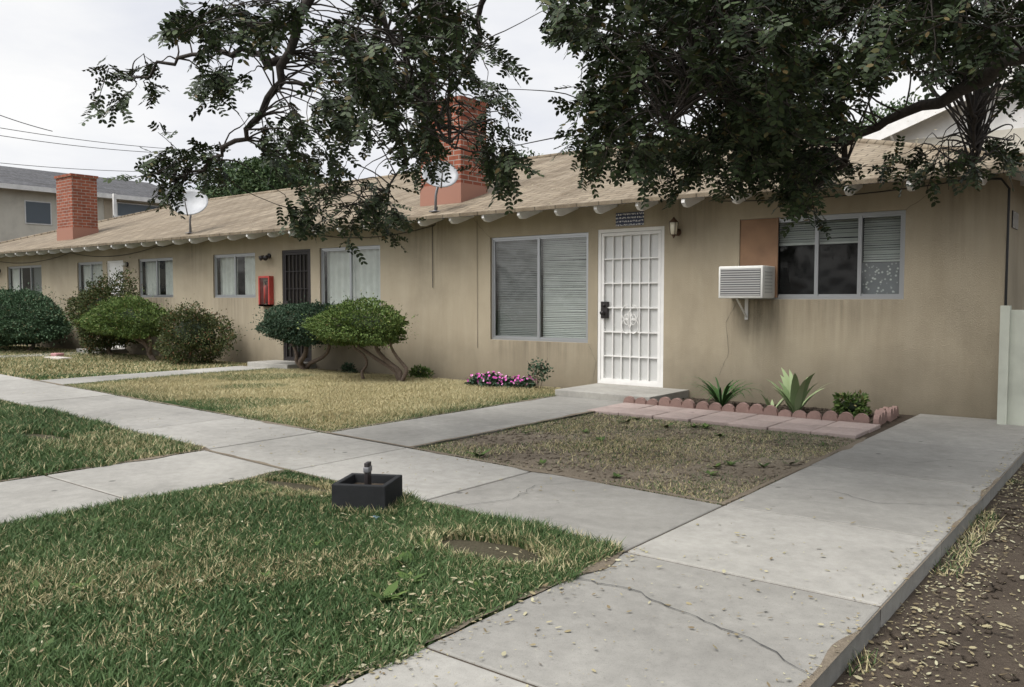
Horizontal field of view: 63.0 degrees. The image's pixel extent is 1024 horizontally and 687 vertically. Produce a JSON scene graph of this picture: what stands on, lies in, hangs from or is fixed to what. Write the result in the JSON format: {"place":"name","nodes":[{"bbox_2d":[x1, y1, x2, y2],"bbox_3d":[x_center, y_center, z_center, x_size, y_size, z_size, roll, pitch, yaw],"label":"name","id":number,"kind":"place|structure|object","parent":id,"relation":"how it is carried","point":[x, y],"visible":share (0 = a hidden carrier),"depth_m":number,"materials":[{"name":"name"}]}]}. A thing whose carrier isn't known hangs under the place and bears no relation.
{"place":"outdoors","nodes":[
{"label":"outdoors","id":0,"kind":"place"},
{"bbox_2d":[0,115,185,171],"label":"power lines","id":1,"kind":"object","parent":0,"point":[71,145],"visible":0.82,"depth_m":79.54,"materials":[{"name":"black"}]},
{"bbox_2d":[0,398,205,481],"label":"grass","id":2,"kind":"structure","parent":0,"point":[96,443],"depth_m":6.75,"materials":[{"name":"plant"}]},
{"bbox_2d":[0,345,246,379],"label":"lawn","id":3,"kind":"structure","parent":0,"point":[112,362],"depth_m":15.61,"materials":[{"name":"plant"}]},
{"bbox_2d":[50,257,144,354],"bbox_3d":[-8.588,-0.739,17.928,2.652,2.190,2.107,2,4,38],"label":"shrub","id":4,"kind":"object","parent":3,"relation":"on","point":[89,340],"depth_m":17.55,"materials":[{"name":"plant"}]},
{"bbox_2d":[65,289,171,360],"bbox_3d":[-7.760,-0.365,16.807,3.514,1.477,1.587,2,4,38],"label":"shrub","id":5,"kind":"object","parent":3,"relation":"on","point":[104,310],"depth_m":16.31,"materials":[{"name":"plant"}]},
{"bbox_2d":[0,469,625,686],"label":"grass","id":6,"kind":"structure","parent":0,"point":[124,660],"depth_m":3.52,"materials":[{"name":"plant"}]},
{"bbox_2d":[332,461,401,510],"bbox_3d":[-0.838,0.839,4.864,0.320,0.300,0.320,1,3,10],"label":"box","id":7,"kind":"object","parent":6,"relation":"on","point":[365,488],"depth_m":4.73,"materials":[{"name":"concrete"}]},
{"bbox_2d":[313,487,420,516],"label":"grass tufts","id":8,"kind":"object","parent":6,"relation":"on","point":[405,499],"visible":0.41,"depth_m":4.71,"materials":[{"name":"plant"}]},
{"bbox_2d":[213,537,625,686],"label":"grass edge","id":9,"kind":"object","parent":6,"relation":"on","point":[409,610],"visible":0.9,"depth_m":3.09,"materials":[{"name":"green plant"}]},
{"bbox_2d":[63,367,567,432],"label":"lawn","id":10,"kind":"structure","parent":0,"point":[373,399],"depth_m":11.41,"materials":[{"name":"plant"}]},
{"bbox_2d":[242,295,338,369],"bbox_3d":[-3.320,-0.144,13.896,3.569,1.319,1.365,2,4,38],"label":"shrub","id":11,"kind":"object","parent":10,"relation":"on","point":[270,326],"depth_m":13.74,"materials":[{"name":"plant"}]},
{"bbox_2d":[291,292,417,381],"bbox_3d":[-2.321,-0.119,12.541,2.409,1.384,1.657,2,4,38],"label":"shrub","id":12,"kind":"object","parent":10,"relation":"on","point":[393,330],"depth_m":12.19,"materials":[{"name":"plant"}]},
{"bbox_2d":[478,372,503,386],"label":"flower leaves","id":13,"kind":"object","parent":10,"relation":"on","point":[491,379],"visible":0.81,"depth_m":11.35,"materials":[{"name":"green plant"}]},
{"bbox_2d":[492,375,517,387],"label":"flower leaves","id":14,"kind":"object","parent":10,"relation":"on","point":[506,383],"visible":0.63,"depth_m":11.35,"materials":[{"name":"green plant"}]},
{"bbox_2d":[510,377,536,388],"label":"flower leaves","id":15,"kind":"object","parent":10,"relation":"on","point":[530,382],"visible":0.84,"depth_m":11.30,"materials":[{"name":"green plant"}]},
{"bbox_2d":[527,357,553,387],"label":"shrub","id":16,"kind":"object","parent":10,"relation":"on","point":[538,366],"depth_m":11.14,"materials":[{"name":"plant"}]},
{"bbox_2d":[12,481,619,686],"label":"soil patches","id":17,"kind":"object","parent":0,"point":[478,546],"depth_m":4.08,"materials":[{"name":"brown soil"}]},
{"bbox_2d":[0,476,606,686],"bbox_3d":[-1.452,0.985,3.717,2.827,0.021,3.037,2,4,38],"label":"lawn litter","id":18,"kind":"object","parent":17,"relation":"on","point":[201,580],"depth_m":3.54,"materials":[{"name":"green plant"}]},
{"bbox_2d":[19,417,827,682],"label":"lawn weeds","id":19,"kind":"object","parent":17,"relation":"on","point":[392,587],"visible":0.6,"depth_m":3.65,"materials":[{"name":"green plant"}]},
{"bbox_2d":[0,0,1021,190],"label":"sky","id":20,"kind":"structure","parent":0,"point":[45,45],"materials":[{"name":"white"}]},
{"bbox_2d":[78,0,1023,264],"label":"tree","id":21,"kind":"object","parent":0,"point":[750,172],"depth_m":5.11,"materials":[{"name":"plant"}]},
{"bbox_2d":[618,398,915,438],"bbox_3d":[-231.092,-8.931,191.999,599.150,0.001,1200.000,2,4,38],"label":"ground","id":22,"kind":"structure","parent":0,"point":[894,422],"depth_m":8.64,"materials":[{"name":"soil"}]},
{"bbox_2d":[0,188,167,241],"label":"neighboring building wall","id":23,"kind":"structure","parent":22,"relation":"on","point":[13,225],"depth_m":57.75,"materials":[{"name":"paint"}]},
{"bbox_2d":[0,183,170,203],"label":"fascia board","id":24,"kind":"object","parent":23,"relation":"attached to","point":[53,190],"depth_m":58.12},
{"bbox_2d":[0,166,174,199],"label":"neighboring roof","id":25,"kind":"structure","parent":23,"relation":"on","point":[24,176],"depth_m":63.05,"materials":[{"name":"grey"}]},
{"bbox_2d":[24,200,157,224],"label":"apartment frames","id":26,"kind":"structure","parent":23,"relation":"attached to","point":[51,210],"depth_m":58.56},
{"bbox_2d":[104,199,167,219],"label":"apartment bay","id":27,"kind":"object","parent":23,"relation":"attached to","point":[108,209],"visible":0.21,"depth_m":62.06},
{"bbox_2d":[190,158,313,198],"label":"tree","id":28,"kind":"object","parent":22,"relation":"on","point":[208,193],"visible":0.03,"depth_m":44.95,"materials":[{"name":"plant"}]},
{"bbox_2d":[217,151,322,196],"bbox_3d":[-11.381,-6.418,40.537,8.383,5.639,5.908,7,7,66],"label":"tree","id":29,"kind":"object","parent":22,"relation":"on","point":[248,180],"visible":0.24,"depth_m":37.91,"materials":[{"name":"plant"}]},
{"bbox_2d":[412,412,858,505],"bbox_3d":[1.048,0.852,6.920,2.810,0.001,2.982,2,4,38],"label":"lawn patch","id":30,"kind":"object","parent":22,"relation":"on","point":[570,470],"visible":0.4,"depth_m":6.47,"materials":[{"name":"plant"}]},
{"bbox_2d":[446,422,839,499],"bbox_3d":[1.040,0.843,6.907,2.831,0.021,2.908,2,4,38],"label":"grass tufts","id":31,"kind":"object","parent":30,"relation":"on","point":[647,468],"visible":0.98,"depth_m":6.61,"materials":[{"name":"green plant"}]},
{"bbox_2d":[675,376,765,406],"bbox_3d":[2.426,0.543,9.545,1.020,0.347,1.092,-2,4,-39],"label":"spiky plant","id":32,"kind":"object","parent":22,"relation":"on","point":[720,397],"visible":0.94,"depth_m":9.49,"materials":[{"name":"green plant"}]},
{"bbox_2d":[587,402,880,438],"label":"pavers","id":33,"kind":"object","parent":22,"relation":"on","point":[845,429],"visible":0.81,"depth_m":8.26,"materials":[{"name":"concrete"}]},
{"bbox_2d":[623,396,898,424],"bbox_3d":[2.665,0.711,9.174,2.789,0.224,0.972,2,4,38],"label":"edging","id":34,"kind":"object","parent":22,"relation":"on","point":[883,415],"visible":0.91,"depth_m":8.62,"materials":[{"name":"concrete"}]},
{"bbox_2d":[682,397,900,424],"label":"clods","id":35,"kind":"object","parent":22,"relation":"on","point":[750,405],"visible":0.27,"depth_m":9.40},
{"bbox_2d":[768,369,824,412],"bbox_3d":[3.097,0.510,9.028,0.704,0.468,0.739,2,4,38],"label":"agave plant","id":36,"kind":"object","parent":22,"relation":"on","point":[793,393],"visible":0.93,"depth_m":8.96,"materials":[{"name":"green plant"}]},
{"bbox_2d":[831,389,872,417],"bbox_3d":[3.556,0.665,8.748,0.418,0.382,0.456,2,4,38],"label":"shrub","id":37,"kind":"object","parent":22,"relation":"on","point":[863,397],"depth_m":8.68,"materials":[{"name":"plant"}]},
{"bbox_2d":[803,94,929,135],"bbox_3d":[15.485,-5.839,37.942,10.672,10.104,10.828,2,4,38],"label":"tree","id":38,"kind":"object","parent":22,"relation":"on","point":[877,111],"visible":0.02,"depth_m":35.59,"materials":[{"name":"plant"}]},
{"bbox_2d":[831,463,1023,686],"bbox_3d":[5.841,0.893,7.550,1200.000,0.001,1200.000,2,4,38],"label":"ground","id":39,"kind":"structure","parent":0,"point":[1001,658],"depth_m":3.31,"materials":[{"name":"soil"}]},
{"bbox_2d":[0,282,77,350],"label":"shrub","id":40,"kind":"object","parent":39,"relation":"on","point":[38,301],"depth_m":18.91,"materials":[{"name":"plant"}]},
{"bbox_2d":[142,298,244,365],"bbox_3d":[-5.886,-0.073,15.645,2.222,1.741,1.578,2,4,38],"label":"shrub","id":41,"kind":"object","parent":39,"relation":"on","point":[211,322],"depth_m":15.35,"materials":[{"name":"plant"}]},
{"bbox_2d":[341,362,357,372],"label":"plant","id":42,"kind":"object","parent":39,"relation":"on","point":[348,365],"depth_m":13.77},
{"bbox_2d":[406,364,434,377],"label":"plant","id":43,"kind":"object","parent":39,"relation":"on","point":[413,371],"depth_m":12.79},
{"bbox_2d":[11,216,900,337],"bbox_3d":[-2.661,-1.064,20.020,26.150,2.650,8.450,2,4,38],"label":"window glass","id":44,"kind":"object","parent":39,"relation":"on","point":[838,268],"visible":0.11,"depth_m":9.95,"materials":[{"name":"grey"}]},
{"bbox_2d":[0,173,1007,419],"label":"front wall","id":45,"kind":"structure","parent":39,"relation":"on","point":[928,343],"depth_m":10.17,"materials":[{"name":"paint"}]},
{"bbox_2d":[8,265,40,290],"bbox_3d":[-12.814,-1.647,22.046,2.090,0.800,0.045,2,4,38],"label":"window frame","id":46,"kind":"object","parent":45,"relation":"attached to","point":[20,267],"visible":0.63,"depth_m":22.24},
{"bbox_2d":[12,268,22,290],"bbox_3d":[-13.317,-1.671,22.510,0.655,0.740,0.001,2,4,38],"label":"curtain","id":47,"kind":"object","parent":46,"relation":"in","point":[15,278],"depth_m":22.55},
{"bbox_2d":[34,267,41,291],"bbox_3d":[-12.249,-1.627,21.678,0.676,0.740,0.001,2,4,38],"label":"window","id":48,"kind":"structure","parent":46,"relation":"in","point":[37,276],"depth_m":21.74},
{"bbox_2d":[78,261,101,292],"bbox_3d":[-9.959,-1.194,19.841,1.250,1.470,0.045,2,4,38],"label":"window frame","id":49,"kind":"object","parent":45,"relation":"attached to","point":[84,263],"visible":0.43,"depth_m":19.94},
{"bbox_2d":[83,264,102,305],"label":"curtain","id":50,"kind":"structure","parent":49,"relation":"in","point":[97,269],"depth_m":19.96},
{"bbox_2d":[109,262,123,346],"bbox_3d":[-9.008,-0.876,19.125,0.690,1.970,0.040,2,4,38],"label":"door leaf","id":51,"kind":"object","parent":45,"relation":"in","point":[113,266],"visible":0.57,"depth_m":19.11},
{"bbox_2d":[140,257,172,296],"bbox_3d":[-7.636,-1.413,18.016,1.400,0.840,0.045,2,4,38],"label":"window frame","id":52,"kind":"object","parent":45,"relation":"attached to","point":[157,260],"visible":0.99,"depth_m":18.02,"materials":[{"name":"metal"}]},
{"bbox_2d":[145,261,159,294],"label":"curtain","id":53,"kind":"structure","parent":52,"relation":"attached to","point":[151,282],"depth_m":18.32,"materials":[{"name":"fabric"}]},
{"bbox_2d":[165,260,172,294],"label":"curtain","id":54,"kind":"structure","parent":52,"relation":"attached to","point":[169,275],"depth_m":17.89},
{"bbox_2d":[214,253,255,297],"bbox_3d":[-5.365,-1.315,16.248,1.400,0.850,0.045,2,4,38],"label":"window frame","id":55,"kind":"object","parent":45,"relation":"attached to","point":[235,256],"visible":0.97,"depth_m":16.26,"materials":[{"name":"metal"}]},
{"bbox_2d":[220,257,237,294],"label":"curtain","id":56,"kind":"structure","parent":55,"relation":"attached to","point":[227,273],"depth_m":16.55,"materials":[{"name":"fabric"}]},
{"bbox_2d":[245,256,255,294],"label":"curtain","id":57,"kind":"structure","parent":55,"relation":"attached to","point":[250,288],"depth_m":16.11,"materials":[{"name":"fabric"}]},
{"bbox_2d":[258,276,273,305],"bbox_3d":[-4.565,-0.970,15.511,0.330,0.560,0.100,2,4,38],"label":"fire extinguisher cabinet","id":58,"kind":"object","parent":45,"relation":"attached to","point":[270,289],"visible":1,"depth_m":15.44,"materials":[{"name":"metal"}]},
{"bbox_2d":[282,249,311,361],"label":"door bars","id":59,"kind":"object","parent":45,"relation":"attached to","point":[300,252],"depth_m":15.09,"materials":[{"name":"metal"}]},
{"bbox_2d":[287,254,308,357],"bbox_3d":[-3.850,-0.673,15.093,0.670,1.890,0.001,2,4,38],"label":"screen door","id":60,"kind":"structure","parent":45,"relation":"in","point":[299,290],"depth_m":15.10,"materials":[{"name":"metal"}]},
{"bbox_2d":[321,245,380,310],"bbox_3d":[-2.727,-1.096,14.200,1.530,1.090,0.045,2,4,38],"label":"window frame","id":61,"kind":"object","parent":45,"relation":"attached to","point":[323,250],"visible":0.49,"depth_m":14.35,"materials":[{"name":"metal"}]},
{"bbox_2d":[327,249,379,306],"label":"curtain","id":62,"kind":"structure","parent":61,"relation":"in","point":[366,278],"depth_m":14.30,"materials":[{"name":"fabric"}]},
{"bbox_2d":[0,137,1023,253],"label":"roof","id":63,"kind":"structure","parent":45,"relation":"on","point":[216,217],"depth_m":14.94,"materials":[{"name":"beige"}]},
{"bbox_2d":[56,176,97,228],"bbox_3d":[-11.068,-3.198,21.283,0.850,1.980,0.620,2,4,38],"label":"chimney","id":64,"kind":"object","parent":63,"relation":"on","point":[76,197],"visible":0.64,"depth_m":21.00,"materials":[{"name":"brick"}]},
{"bbox_2d":[54,173,97,178],"bbox_3d":[-11.068,-4.217,21.229,0.910,0.060,0.680,2,4,38],"label":"chimney cap","id":65,"kind":"object","parent":64,"relation":"on","point":[73,174],"visible":0.57,"depth_m":20.95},
{"bbox_2d":[57,227,98,240],"bbox_3d":[-11.068,-2.750,21.307,0.874,0.356,0.644,2,4,38],"label":"chimney flashing","id":66,"kind":"object","parent":63,"relation":"on","point":[68,233],"visible":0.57,"depth_m":21.00,"materials":[{"name":"brown"}]},
{"bbox_2d":[0,206,169,243],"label":"roof ridge","id":67,"kind":"structure","parent":63,"relation":"on","point":[98,222],"depth_m":24.74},
{"bbox_2d":[172,189,207,214],"bbox_3d":[-6.300,-2.765,16.336,0.698,0.547,0.347,0,3,-3],"label":"satellite dish","id":68,"kind":"object","parent":63,"relation":"on","point":[195,205],"visible":0.79,"depth_m":16.40,"materials":[{"name":"metal"}]},
{"bbox_2d":[421,161,457,187],"bbox_3d":[-1.060,-2.491,12.285,0.274,0.430,0.548,21,22,82],"label":"satellite dish","id":69,"kind":"object","parent":63,"relation":"on","point":[453,175],"visible":0.46,"depth_m":12.31,"materials":[{"name":"metal"}]},
{"bbox_2d":[421,100,486,186],"bbox_3d":[-0.934,-2.781,13.394,0.850,1.980,0.620,2,4,38],"label":"chimney","id":70,"kind":"object","parent":63,"relation":"on","point":[455,159],"visible":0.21,"depth_m":13.00,"materials":[{"name":"brick"}]},
{"bbox_2d":[420,182,487,206],"bbox_3d":[-0.934,-2.333,13.417,0.874,0.356,0.644,2,4,38],"label":"chimney flashing","id":71,"kind":"object","parent":63,"relation":"on","point":[460,192],"visible":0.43,"depth_m":13.12,"materials":[{"name":"brown"}]},
{"bbox_2d":[208,134,706,199],"bbox_3d":[-2.769,-3.946,19.729,17.350,0.087,0.100,2,4,38],"label":"ridge cap","id":72,"kind":"object","parent":63,"relation":"on","point":[531,157],"visible":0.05,"depth_m":20.64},
{"bbox_2d":[4,178,1010,347],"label":"cables","id":73,"kind":"object","parent":63,"relation":"hanging from","point":[1007,241],"visible":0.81,"depth_m":8.39,"materials":[{"name":"black plastic"}]},
{"bbox_2d":[3,171,1020,253],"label":"roof underside","id":74,"kind":"structure","parent":63,"relation":"attached to","point":[525,211],"depth_m":10.83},
{"bbox_2d":[0,171,1023,257],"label":"rafter tails","id":75,"kind":"object","parent":63,"relation":"attached to","point":[687,202],"visible":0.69,"depth_m":12.46,"materials":[{"name":"wood"}]},
{"bbox_2d":[7,100,1020,249],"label":"roof litter","id":76,"kind":"object","parent":63,"relation":"on","point":[589,188],"visible":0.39,"depth_m":12.32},
{"bbox_2d":[827,136,1023,155],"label":"hip cap","id":77,"kind":"object","parent":63,"relation":"attached to","point":[891,143],"visible":0.08,"depth_m":9.79,"materials":[{"name":"beige"}]},
{"bbox_2d":[492,232,587,342],"bbox_3d":[0.384,-0.779,11.788,1.700,1.490,0.045,2,4,38],"label":"window frame","id":78,"kind":"object","parent":45,"relation":"attached to","point":[539,238],"visible":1,"depth_m":11.78,"materials":[{"name":"metal"}]},
{"bbox_2d":[497,239,536,336],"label":"slats","id":79,"kind":"object","parent":78,"relation":"attached to","point":[513,308],"visible":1,"depth_m":12.12,"materials":[{"name":"grey"}]},
{"bbox_2d":[543,237,585,338],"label":"slats","id":80,"kind":"object","parent":78,"relation":"attached to","point":[568,306],"visible":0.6,"depth_m":11.60,"materials":[{"name":"white"}]},
{"bbox_2d":[616,211,643,225],"bbox_3d":[1.519,-1.607,10.783,0.410,0.170,0.010,2,4,38],"label":"vent","id":81,"kind":"object","parent":45,"relation":"attached to","point":[629,218],"visible":1,"depth_m":10.77,"materials":[{"name":"metal"}]},
{"bbox_2d":[597,226,663,387],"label":"door bars","id":82,"kind":"object","parent":45,"relation":"attached to","point":[602,235],"depth_m":10.85,"materials":[{"name":"metal"}]},
{"bbox_2d":[601,302,608,317],"bbox_3d":[1.233,-0.447,11.105,0.100,0.220,0.045,2,4,38],"label":"lockbox door","id":83,"kind":"structure","parent":82,"relation":"attached to","point":[605,309],"depth_m":11.08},
{"bbox_2d":[605,234,657,380],"bbox_3d":[1.556,-0.465,10.883,0.840,1.920,0.001,2,4,38],"label":"screen door","id":84,"kind":"structure","parent":45,"relation":"in","point":[635,302],"depth_m":10.88,"materials":[{"name":"metal"}]},
{"bbox_2d":[669,217,680,237],"bbox_3d":[2.006,-1.426,10.303,0.130,0.260,0.183,2,4,38],"label":"lantern","id":85,"kind":"object","parent":45,"relation":"attached to","point":[673,227],"depth_m":10.25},
{"bbox_2d":[719,265,774,297],"bbox_3d":[2.729,-0.708,9.698,0.530,0.370,0.410,2,4,38],"label":"air conditioner","id":86,"kind":"object","parent":45,"relation":"attached to","point":[764,281],"visible":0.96,"depth_m":9.52,"materials":[{"name":"metal"}]},
{"bbox_2d":[720,268,771,295],"bbox_3d":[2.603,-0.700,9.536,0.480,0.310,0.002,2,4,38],"label":"air conditioner grille","id":87,"kind":"object","parent":86,"relation":"attached to","point":[740,282],"visible":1,"depth_m":9.53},
{"bbox_2d":[740,218,778,297],"bbox_3d":[2.889,-0.995,9.780,0.453,0.915,0.020,2,4,38],"label":"plywood","id":88,"kind":"object","parent":45,"relation":"attached to","point":[759,240],"visible":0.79,"depth_m":9.75,"materials":[{"name":"wood"}]},
{"bbox_2d":[740,210,905,298],"bbox_3d":[3.444,-0.967,9.389,1.820,0.940,0.045,2,4,38],"label":"window frame","id":89,"kind":"object","parent":45,"relation":"attached to","point":[859,294],"visible":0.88,"depth_m":9.11,"materials":[{"name":"metal"}]},
{"bbox_2d":[779,218,857,245],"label":"slats","id":90,"kind":"object","parent":89,"relation":"attached to","point":[796,234],"visible":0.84,"depth_m":9.41,"materials":[{"name":"white"}]},
{"bbox_2d":[862,262,899,293],"bbox_3d":[4.000,-0.693,9.043,0.429,0.370,0.001,2,4,38],"label":"window curtain","id":91,"kind":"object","parent":89,"relation":"in","point":[880,277],"depth_m":9.05,"materials":[{"name":"fabric"}]},
{"bbox_2d":[863,216,900,261],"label":"slats","id":92,"kind":"object","parent":89,"relation":"attached to","point":[871,250],"visible":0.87,"depth_m":9.03,"materials":[{"name":"white"}]},
{"bbox_2d":[1004,172,1023,309],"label":"end wall","id":93,"kind":"structure","parent":45,"relation":"attached to","point":[1015,295],"depth_m":8.81,"materials":[{"name":"paint"}]},
{"bbox_2d":[1012,210,1018,229],"bbox_3d":[5.199,-1.273,8.635,0.010,0.170,0.400,2,4,38],"label":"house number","id":94,"kind":"object","parent":93,"relation":"attached to","point":[1015,217],"visible":1,"depth_m":8.61,"materials":[{"name":"grey metal"}]},
{"bbox_2d":[0,348,1023,686],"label":"walkways","id":95,"kind":"structure","parent":39,"relation":"on","point":[900,474],"depth_m":4.55,"materials":[{"name":"concrete"}]},
{"bbox_2d":[330,547,648,686],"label":"grass edge","id":96,"kind":"object","parent":95,"relation":"on","point":[524,614],"visible":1,"depth_m":3.11,"materials":[{"name":"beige plant"}]},
{"bbox_2d":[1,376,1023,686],"bbox_3d":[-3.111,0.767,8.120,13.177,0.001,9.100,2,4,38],"label":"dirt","id":97,"kind":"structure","parent":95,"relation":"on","point":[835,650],"depth_m":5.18,"materials":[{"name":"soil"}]},
{"bbox_2d":[100,411,992,674],"bbox_3d":[-0.617,0.845,6.615,7.362,0.001,4.313,2,4,38],"label":"crack","id":98,"kind":"object","parent":95,"relation":"on","point":[687,612],"visible":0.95,"depth_m":3.28,"materials":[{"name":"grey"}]},
{"bbox_2d":[426,472,722,551],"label":"joint dirt","id":99,"kind":"structure","parent":95,"relation":"on","point":[636,546],"depth_m":4.54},
{"bbox_2d":[333,549,840,686],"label":"fallen leaves","id":100,"kind":"object","parent":95,"relation":"on","point":[527,685],"visible":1,"depth_m":2.87,"materials":[{"name":"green plant"}]},
{"bbox_2d":[359,497,906,686],"bbox_3d":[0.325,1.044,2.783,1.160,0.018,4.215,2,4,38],"label":"fallen leaves","id":101,"kind":"object","parent":95,"relation":"on","point":[608,606],"visible":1,"depth_m":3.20,"materials":[{"name":"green plant"}]},
{"bbox_2d":[426,541,941,686],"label":"joint dirt","id":102,"kind":"structure","parent":95,"relation":"on","point":[630,553],"depth_m":2.85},
{"bbox_2d":[767,438,1023,686],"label":"fallen leaves","id":103,"kind":"object","parent":95,"relation":"on","point":[858,628],"visible":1,"depth_m":3.89,"materials":[{"name":"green plant"}]},
{"bbox_2d":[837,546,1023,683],"bbox_3d":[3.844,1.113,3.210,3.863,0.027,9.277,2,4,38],"label":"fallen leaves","id":104,"kind":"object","parent":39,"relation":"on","point":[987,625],"visible":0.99,"depth_m":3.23,"materials":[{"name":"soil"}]},
{"bbox_2d":[845,464,1023,686],"bbox_3d":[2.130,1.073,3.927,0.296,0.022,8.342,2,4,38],"label":"fallen leaves","id":105,"kind":"object","parent":39,"relation":"on","point":[915,630],"visible":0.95,"depth_m":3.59,"materials":[{"name":"beige plant"}]},
{"bbox_2d":[845,477,1023,675],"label":"edge grass","id":106,"kind":"structure","parent":39,"relation":"on","point":[957,556],"depth_m":4.25,"materials":[{"name":"plant"}]},
{"bbox_2d":[887,484,1023,685],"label":"fallen leaves","id":107,"kind":"object","parent":39,"relation":"on","point":[980,619],"visible":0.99,"depth_m":3.37,"materials":[{"name":"plant"}]},
{"bbox_2d":[997,306,1023,425],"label":"fence","id":108,"kind":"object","parent":39,"relation":"on","point":[1010,405],"depth_m":7.95,"materials":[{"name":"white"}]},
{"bbox_2d":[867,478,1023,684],"bbox_3d":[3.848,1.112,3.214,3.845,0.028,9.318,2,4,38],"label":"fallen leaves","id":109,"kind":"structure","parent":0,"point":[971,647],"depth_m":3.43,"materials":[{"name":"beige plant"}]},
{"bbox_2d":[899,128,1023,152],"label":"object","id":110,"kind":"object","parent":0,"point":[1019,132],"depth_m":21.23,"materials":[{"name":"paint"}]},
{"bbox_2d":[882,81,1023,140],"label":"gable","id":111,"kind":"structure","parent":110,"relation":"on","point":[928,126],"depth_m":21.90,"materials":[{"name":"paint"}]},
{"bbox_3d":[17.964,-6.590,24.355,13.000,2.370,13.000,2,4,38],"label":"rear roof","id":112,"kind":"object","parent":110,"relation":"on","visible":0},
{"bbox_2d":[863,65,1023,140],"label":"barge","id":113,"kind":"object","parent":112,"relation":"on","point":[903,124],"visible":0.39,"depth_m":22.04,"materials":[{"name":"white paint"}]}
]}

